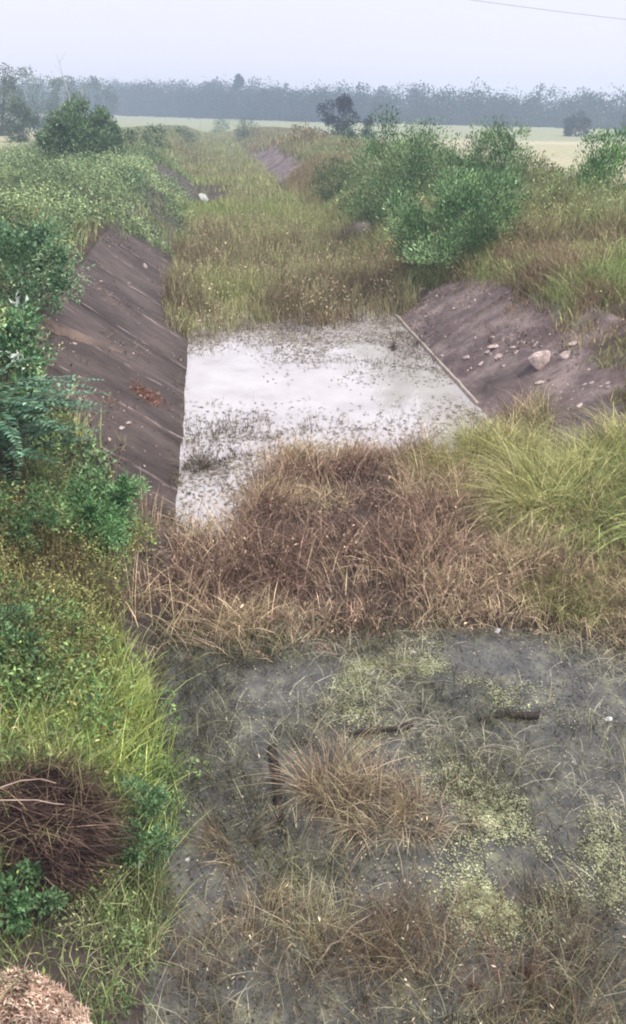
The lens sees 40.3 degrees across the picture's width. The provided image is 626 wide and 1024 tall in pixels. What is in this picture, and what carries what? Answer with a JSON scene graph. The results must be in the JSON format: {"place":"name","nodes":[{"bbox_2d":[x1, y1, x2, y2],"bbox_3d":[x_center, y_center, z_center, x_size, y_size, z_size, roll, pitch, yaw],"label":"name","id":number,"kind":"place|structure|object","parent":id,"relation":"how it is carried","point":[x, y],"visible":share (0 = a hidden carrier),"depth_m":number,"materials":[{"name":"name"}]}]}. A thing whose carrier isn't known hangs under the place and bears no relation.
{"place":"outdoors","nodes":[
{"label":"outdoors","id":0,"kind":"place"},
{"bbox_2d":[0,113,625,646],"bbox_3d":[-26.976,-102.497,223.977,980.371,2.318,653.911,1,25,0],"label":"ground","id":1,"kind":"structure","parent":0,"point":[556,145],"depth_m":10.40,"materials":[{"name":"soil"}]},
{"bbox_2d":[0,62,22,135],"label":"tree","id":2,"kind":"object","parent":1,"relation":"on","point":[10,86],"visible":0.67,"depth_m":103.23,"materials":[{"name":"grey plant"}]},
{"bbox_2d":[0,95,40,141],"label":"tree","id":3,"kind":"object","parent":1,"relation":"on","point":[15,110],"visible":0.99,"depth_m":88.06,"materials":[{"name":"green plant"}]},
{"bbox_2d":[0,291,57,421],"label":"shrub","id":4,"kind":"object","parent":1,"relation":"on","point":[6,339],"visible":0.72,"depth_m":9.10,"materials":[{"name":"green plant"}]},
{"bbox_2d":[0,857,68,935],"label":"leafy weed","id":5,"kind":"object","parent":1,"relation":"on","point":[13,906],"visible":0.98,"depth_m":4.58,"materials":[{"name":"green plant"}]},
{"bbox_2d":[0,474,72,558],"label":"leafy weed","id":6,"kind":"object","parent":1,"relation":"on","point":[27,525],"visible":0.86,"depth_m":7.47,"materials":[{"name":"green plant"}]},
{"bbox_2d":[13,65,66,127],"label":"tree","id":7,"kind":"object","parent":1,"relation":"on","point":[20,92],"visible":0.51,"depth_m":140.45,"materials":[{"name":"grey plant"}]},
{"bbox_2d":[0,962,93,1023],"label":"straw mound","id":8,"kind":"object","parent":1,"relation":"on","point":[51,1009],"visible":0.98,"depth_m":4.20,"materials":[{"name":"brown plant"}]},
{"bbox_2d":[0,199,94,327],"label":"shrub","id":9,"kind":"object","parent":1,"relation":"on","point":[28,243],"visible":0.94,"depth_m":12.74,"materials":[{"name":"green plant"}]},
{"bbox_2d":[0,356,111,493],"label":"frond shrub","id":10,"kind":"object","parent":1,"relation":"on","point":[7,428],"visible":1,"depth_m":8.13,"materials":[{"name":"green plant"}]},
{"bbox_2d":[38,75,87,118],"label":"tree","id":11,"kind":"object","parent":1,"relation":"on","point":[58,81],"visible":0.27,"depth_m":173.30,"materials":[{"name":"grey plant"}]},
{"bbox_2d":[55,54,71,101],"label":"bare tree","id":12,"kind":"object","parent":1,"relation":"on","point":[63,77],"visible":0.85,"depth_m":152.36,"materials":[{"name":"grey plant"}]},
{"bbox_2d":[34,91,135,163],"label":"shrub","id":13,"kind":"object","parent":1,"relation":"on","point":[69,124],"visible":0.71,"depth_m":41.82,"materials":[{"name":"green plant"}]},
{"bbox_2d":[0,142,195,1023],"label":"canal lining","id":14,"kind":"object","parent":1,"relation":"on","point":[94,315],"visible":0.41,"depth_m":12.13,"materials":[{"name":"concrete"}]},
{"bbox_2d":[0,600,41,677],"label":"leafy weed","id":15,"kind":"object","parent":14,"relation":"on","point":[8,623],"visible":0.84,"depth_m":6.21,"materials":[{"name":"green plant"}]},
{"bbox_2d":[0,722,146,924],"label":"brush heap","id":16,"kind":"object","parent":14,"relation":"on","point":[63,814],"visible":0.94,"depth_m":4.92,"materials":[{"name":"brown plant"}]},
{"bbox_2d":[40,314,122,353],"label":"silt ridge","id":17,"kind":"structure","parent":14,"relation":"on","point":[60,328],"depth_m":13.48,"materials":[{"name":"soil"}]},
{"bbox_2d":[48,464,152,554],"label":"creeper","id":18,"kind":"object","parent":14,"relation":"on","point":[125,488],"visible":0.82,"depth_m":8.37,"materials":[{"name":"green plant"}]},
{"bbox_2d":[93,773,178,870],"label":"leafy weed","id":19,"kind":"object","parent":14,"relation":"on","point":[155,792],"visible":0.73,"depth_m":5.44,"materials":[{"name":"green plant"}]},
{"bbox_2d":[121,378,172,410],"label":"dead plant","id":20,"kind":"object","parent":14,"relation":"on","point":[148,393],"visible":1,"depth_m":13.38,"materials":[{"name":"brown plant"}]},
{"bbox_2d":[75,75,120,118],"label":"tree","id":21,"kind":"object","parent":1,"relation":"on","point":[112,96],"visible":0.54,"depth_m":226.51,"materials":[{"name":"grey plant"}]},
{"bbox_2d":[0,131,211,1023],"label":"bank weeds","id":22,"kind":"object","parent":1,"relation":"on","point":[40,677],"visible":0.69,"depth_m":7.07,"materials":[{"name":"green plant"}]},
{"bbox_2d":[0,144,237,1023],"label":"bank grass","id":23,"kind":"structure","parent":1,"relation":"on","point":[97,744],"depth_m":6.10,"materials":[{"name":"green plant"}]},
{"bbox_2d":[130,123,171,148],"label":"shrub","id":24,"kind":"object","parent":1,"relation":"on","point":[155,134],"visible":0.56,"depth_m":60.80,"materials":[{"name":"green plant"}]},
{"bbox_2d":[172,125,197,142],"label":"shrub","id":25,"kind":"object","parent":1,"relation":"on","point":[183,132],"visible":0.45,"depth_m":89.92,"materials":[{"name":"green plant"}]},
{"bbox_2d":[199,193,207,200],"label":"white block","id":26,"kind":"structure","parent":1,"relation":"on","point":[201,195],"depth_m":43.91,"materials":[{"name":"white stone"}]},
{"bbox_2d":[205,76,224,94],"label":"tree","id":27,"kind":"object","parent":1,"relation":"on","point":[215,80],"visible":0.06,"depth_m":326.87,"materials":[{"name":"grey plant"}]},
{"bbox_2d":[209,117,231,132],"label":"shrub","id":28,"kind":"object","parent":1,"relation":"on","point":[222,125],"visible":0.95,"depth_m":146.21,"materials":[{"name":"green plant"}]},
{"bbox_2d":[0,125,457,186],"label":"bank grass","id":29,"kind":"structure","parent":1,"relation":"on","point":[270,134],"depth_m":69.55,"materials":[{"name":"green plant"}]},
{"bbox_2d":[232,73,244,117],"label":"tree","id":30,"kind":"object","parent":1,"relation":"on","point":[238,81],"visible":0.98,"depth_m":267.77,"materials":[{"name":"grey plant"}]},
{"bbox_2d":[229,117,260,136],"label":"shrub","id":31,"kind":"object","parent":1,"relation":"on","point":[242,134],"visible":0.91,"depth_m":113.84,"materials":[{"name":"green plant"}]},
{"bbox_2d":[157,130,425,338],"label":"reeds","id":32,"kind":"object","parent":1,"relation":"on","point":[245,239],"visible":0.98,"depth_m":23.98,"materials":[{"name":"green plant"}]},
{"bbox_2d":[281,118,330,144],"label":"shrub","id":33,"kind":"object","parent":1,"relation":"on","point":[309,130],"visible":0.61,"depth_m":66.76,"materials":[{"name":"green plant"}]},
{"bbox_2d":[0,72,625,128],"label":"treeline","id":34,"kind":"object","parent":1,"relation":"on","point":[271,103],"visible":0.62,"depth_m":244.62,"materials":[{"name":"green plant"}]},
{"bbox_2d":[305,152,361,199],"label":"shrub","id":35,"kind":"object","parent":1,"relation":"on","point":[323,175],"visible":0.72,"depth_m":37.48,"materials":[{"name":"green plant"}]},
{"bbox_2d":[316,93,360,138],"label":"tree","id":36,"kind":"object","parent":1,"relation":"on","point":[343,106],"visible":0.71,"depth_m":101.05,"materials":[{"name":"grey plant"}]},
{"bbox_2d":[78,367,625,677],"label":"dry grass","id":37,"kind":"structure","parent":1,"relation":"on","point":[298,462],"depth_m":9.10,"materials":[{"name":"brown plant"}]},
{"bbox_2d":[358,116,378,139],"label":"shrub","id":38,"kind":"object","parent":1,"relation":"on","point":[368,121],"visible":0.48,"depth_m":101.67,"materials":[{"name":"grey plant"}]},
{"bbox_2d":[325,102,457,224],"bbox_3d":[2.466,-10.829,27.748,4.298,4.610,4.212,1,25,0],"label":"shrub","id":39,"kind":"object","parent":1,"relation":"on","point":[390,151],"visible":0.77,"depth_m":27.45,"materials":[{"name":"green plant"}]},
{"bbox_2d":[406,118,430,159],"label":"shrub","id":40,"kind":"object","parent":1,"relation":"on","point":[419,133],"visible":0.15,"depth_m":46.53,"materials":[{"name":"green plant"}]},
{"bbox_2d":[376,129,485,201],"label":"shrub","id":41,"kind":"object","parent":1,"relation":"on","point":[445,149],"visible":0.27,"depth_m":27.88,"materials":[{"name":"green plant"}]},
{"bbox_2d":[245,136,625,541],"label":"canal lining","id":42,"kind":"object","parent":1,"relation":"on","point":[502,381],"visible":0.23,"depth_m":15.15,"materials":[{"name":"concrete"},{"name":"grass"},{"name":"stone"}]},
{"bbox_2d":[37,232,621,517],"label":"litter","id":43,"kind":"object","parent":42,"relation":"on","point":[111,403],"visible":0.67,"depth_m":15.55,"materials":[{"name":"plant"}]},
{"bbox_2d":[488,344,497,347],"bbox_3d":[3.409,-3.117,15.935,0.242,0.088,0.298,19,31,34],"label":"rock","id":44,"kind":"object","parent":42,"relation":"on","point":[493,346],"visible":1,"depth_m":15.88,"materials":[{"name":"grey stone"}]},
{"bbox_2d":[494,354,502,359],"bbox_3d":[3.368,-2.797,15.385,0.185,0.128,0.104,-15,30,-30],"label":"rock","id":45,"kind":"object","parent":42,"relation":"on","point":[498,355],"visible":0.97,"depth_m":15.36,"materials":[{"name":"grey stone"}]},
{"bbox_2d":[528,350,549,369],"bbox_3d":[3.765,-2.500,14.210,0.423,0.408,0.310,-20,33,-37],"label":"rock","id":46,"kind":"object","parent":42,"relation":"on","point":[538,360],"visible":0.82,"depth_m":14.07,"materials":[{"name":"grey stone"}]},
{"bbox_2d":[558,351,570,358],"bbox_3d":[4.119,-2.553,13.942,0.181,0.171,0.172,1,25,0],"label":"rock","id":47,"kind":"object","parent":42,"relation":"on","point":[563,355],"visible":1,"depth_m":13.93,"materials":[{"name":"grey stone"}]},
{"bbox_2d":[568,341,578,345],"bbox_3d":[4.388,-2.820,14.136,0.310,0.098,0.191,-11,28,-24],"label":"rock","id":48,"kind":"object","parent":42,"relation":"on","point":[573,343],"visible":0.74,"depth_m":14.09,"materials":[{"name":"grey stone"}]},
{"bbox_2d":[393,312,478,405],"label":"toe kerb","id":49,"kind":"structure","parent":1,"relation":"on","point":[472,398],"depth_m":16.27,"materials":[{"name":"concrete"}]},
{"bbox_2d":[371,427,519,502],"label":"grass tussock","id":50,"kind":"object","parent":1,"relation":"on","point":[430,455],"depth_m":11.39,"materials":[{"name":"green plant"}]},
{"bbox_2d":[277,149,625,629],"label":"bank grass","id":51,"kind":"structure","parent":1,"relation":"on","point":[566,266],"depth_m":19.56,"materials":[{"name":"green plant"}]},
{"bbox_2d":[375,143,537,267],"bbox_3d":[3.474,-7.393,20.811,3.982,3.028,3.816,1,25,0],"label":"shrub","id":52,"kind":"object","parent":1,"relation":"on","point":[456,203],"visible":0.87,"depth_m":20.23,"materials":[{"name":"green plant"}]},
{"bbox_2d":[393,405,562,477],"bbox_3d":[2.599,-1.019,11.756,3.395,0.971,3.358,1,25,0],"label":"grass tussock","id":53,"kind":"object","parent":1,"relation":"on","point":[473,435],"depth_m":11.97,"materials":[{"name":"green plant"}]},
{"bbox_2d":[445,114,533,195],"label":"shrub","id":54,"kind":"object","parent":1,"relation":"on","point":[486,140],"visible":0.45,"depth_m":27.52,"materials":[{"name":"green plant"}]},
{"bbox_2d":[425,415,590,507],"bbox_3d":[2.851,-0.770,11.220,3.034,0.827,3.045,-11,28,-23],"label":"grass tussock","id":55,"kind":"object","parent":1,"relation":"on","point":[529,449],"depth_m":11.38,"materials":[{"name":"green plant"}]},
{"bbox_2d":[406,424,625,578],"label":"grass tussock","id":56,"kind":"object","parent":1,"relation":"on","point":[518,494],"depth_m":10.17,"materials":[{"name":"green plant"}]},
{"bbox_2d":[455,488,577,556],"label":"grass tussock","id":57,"kind":"object","parent":1,"relation":"on","point":[498,529],"depth_m":9.84,"materials":[{"name":"plant"}]},
{"bbox_2d":[497,149,567,190],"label":"shrub","id":58,"kind":"object","parent":1,"relation":"on","point":[539,168],"visible":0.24,"depth_m":28.15,"materials":[{"name":"green plant"}]},
{"bbox_2d":[462,415,625,534],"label":"grass tussock","id":59,"kind":"object","parent":1,"relation":"on","point":[598,454],"depth_m":10.77,"materials":[{"name":"green plant"}]},
{"bbox_2d":[483,433,625,568],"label":"grass tussock","id":60,"kind":"object","parent":1,"relation":"on","point":[601,508],"depth_m":9.82,"materials":[{"name":"green plant"}]},
{"bbox_2d":[487,545,624,644],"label":"grass tussock","id":61,"kind":"object","parent":1,"relation":"on","point":[567,598],"depth_m":8.47,"materials":[{"name":"green plant"}]},
{"bbox_2d":[496,392,625,491],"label":"grass tussock","id":62,"kind":"object","parent":1,"relation":"on","point":[608,436],"depth_m":11.18,"materials":[{"name":"green plant"}]},
{"bbox_2d":[562,110,591,136],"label":"tree","id":63,"kind":"object","parent":1,"relation":"on","point":[569,128],"visible":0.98,"depth_m":146.00,"materials":[{"name":"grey plant"}]},
{"bbox_2d":[556,125,625,198],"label":"shrub","id":64,"kind":"object","parent":1,"relation":"on","point":[598,166],"visible":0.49,"depth_m":25.95,"materials":[{"name":"green plant"}]},
{"bbox_2d":[573,513,625,571],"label":"grass tussock","id":65,"kind":"object","parent":1,"relation":"on","point":[602,534],"depth_m":9.21,"materials":[{"name":"green plant"}]},
{"bbox_2d":[617,114,625,134],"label":"tree","id":66,"kind":"object","parent":1,"relation":"on","point":[624,121],"visible":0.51,"depth_m":158.82,"materials":[{"name":"grey plant"}]},
{"bbox_2d":[0,0,625,116],"label":"sky","id":67,"kind":"structure","parent":0,"point":[376,43],"materials":[{"name":"white"}]},
{"bbox_2d":[176,304,499,537],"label":"pool water","id":68,"kind":"structure","parent":0,"point":[229,376],"depth_m":14.79,"materials":[{"name":"grey liquid"}]},
{"bbox_2d":[161,443,222,475],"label":"dead grass tuft","id":69,"kind":"object","parent":68,"relation":"in","point":[202,465],"visible":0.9,"depth_m":11.69,"materials":[{"name":"grey plant"}]},
{"bbox_2d":[158,313,512,526],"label":"water stalks","id":70,"kind":"object","parent":68,"relation":"in","point":[243,430],"visible":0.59,"depth_m":14.25,"materials":[{"name":"plant"}]},
{"bbox_2d":[384,331,408,350],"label":"dead grass tuft","id":71,"kind":"object","parent":68,"relation":"in","point":[392,347],"visible":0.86,"depth_m":17.65,"materials":[{"name":"plant"}]},
{"bbox_2d":[143,627,625,1023],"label":"pond water","id":72,"kind":"structure","parent":0,"point":[538,670],"depth_m":5.96,"materials":[{"name":"grey liquid"}]},
{"bbox_2d":[163,795,290,897],"bbox_3d":[-0.561,2.184,5.639,0.970,0.324,0.944,1,25,0],"label":"dead grass tuft","id":73,"kind":"object","parent":72,"relation":"in","point":[215,836],"visible":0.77,"depth_m":5.69,"materials":[{"name":"plant"}]},
{"bbox_2d":[197,859,307,945],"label":"dead grass tuft","id":74,"kind":"object","parent":72,"relation":"in","point":[272,893],"visible":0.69,"depth_m":5.29,"materials":[{"name":"brown plant"}]},
{"bbox_2d":[268,744,283,824],"bbox_3d":[-0.265,1.976,6.222,0.072,0.070,0.767,-3,26,-7],"label":"floating stick","id":75,"kind":"object","parent":72,"relation":"on","point":[277,796],"visible":0.8,"depth_m":6.21,"materials":[{"name":"brown wood"}]},
{"bbox_2d":[284,874,319,918],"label":"pale stalk","id":76,"kind":"object","parent":72,"relation":"on","point":[305,896],"visible":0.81,"depth_m":5.31,"materials":[{"name":"beige plant"}]},
{"bbox_2d":[218,711,416,855],"bbox_3d":[0.054,1.873,6.050,1.579,0.554,1.600,1,25,0],"label":"dead grass tuft","id":77,"kind":"object","parent":72,"relation":"in","point":[310,778],"visible":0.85,"depth_m":6.18,"materials":[{"name":"brown plant"}]},
{"bbox_2d":[310,913,371,975],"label":"pale stalk","id":78,"kind":"object","parent":72,"relation":"on","point":[329,946],"visible":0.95,"depth_m":4.99,"materials":[{"name":"beige plant"}]},
{"bbox_2d":[109,580,625,1023],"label":"pond weed","id":79,"kind":"object","parent":72,"relation":"on","point":[396,693],"visible":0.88,"depth_m":6.34,"materials":[{"name":"green plant"}]},
{"bbox_2d":[109,670,625,1023],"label":"pond grass","id":80,"kind":"structure","parent":72,"relation":"in","point":[402,959],"depth_m":5.02,"materials":[{"name":"plant"}]},
{"bbox_2d":[288,727,454,889],"bbox_3d":[0.355,1.974,5.965,1.335,0.454,1.593,1,25,0],"label":"dead grass tuft","id":81,"kind":"object","parent":72,"relation":"in","point":[393,781],"visible":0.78,"depth_m":6.03,"materials":[{"name":"brown plant"}]},
{"bbox_2d":[349,721,413,735],"bbox_3d":[0.550,1.737,6.791,0.525,0.051,0.065,-6,26,-14],"label":"floating stick","id":82,"kind":"object","parent":72,"relation":"on","point":[391,728],"visible":0.85,"depth_m":6.78,"materials":[{"name":"brown wood"}]},
{"bbox_2d":[364,649,421,680],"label":"dead grass tuft","id":83,"kind":"object","parent":72,"relation":"in","point":[398,665],"visible":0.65,"depth_m":7.58,"materials":[{"name":"plant"}]},
{"bbox_2d":[183,627,625,1021],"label":"algae","id":84,"kind":"object","parent":72,"relation":"on","point":[488,811],"visible":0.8,"depth_m":5.89,"materials":[{"name":"green plant"}]},
{"bbox_2d":[348,756,491,872],"bbox_3d":[0.735,2.059,5.863,1.068,0.398,1.096,21,32,36],"label":"dead grass tuft","id":85,"kind":"object","parent":72,"relation":"on","point":[417,809],"visible":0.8,"depth_m":5.94,"materials":[{"name":"brown plant"}]},
{"bbox_2d":[437,881,458,965],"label":"pale stalk","id":86,"kind":"object","parent":72,"relation":"on","point":[444,926],"visible":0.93,"depth_m":5.09,"materials":[{"name":"beige plant"}]},
{"bbox_2d":[434,769,468,832],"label":"pale stalk","id":87,"kind":"object","parent":72,"relation":"on","point":[437,827],"visible":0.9,"depth_m":6.04,"materials":[{"name":"beige plant"}]},
{"bbox_2d":[436,786,540,863],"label":"dead grass tuft","id":88,"kind":"object","parent":72,"relation":"in","point":[470,818],"visible":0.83,"depth_m":5.86,"materials":[{"name":"brown plant"}]},
{"bbox_2d":[477,711,539,720],"bbox_3d":[1.589,1.665,6.982,0.521,0.058,0.095,-1,25,-5],"label":"floating stick","id":89,"kind":"object","parent":72,"relation":"on","point":[529,715],"visible":0.93,"depth_m":6.97,"materials":[{"name":"brown wood"}]},
{"bbox_2d":[440,922,593,1023],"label":"dead grass tuft","id":90,"kind":"object","parent":72,"relation":"in","point":[525,971],"visible":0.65,"depth_m":4.84,"materials":[{"name":"brown plant"}]},
{"bbox_2d":[474,0,625,19],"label":"overhead cable","id":91,"kind":"object","parent":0,"point":[549,10],"visible":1,"depth_m":32.13,"materials":[{"name":"black metal"}]}
]}

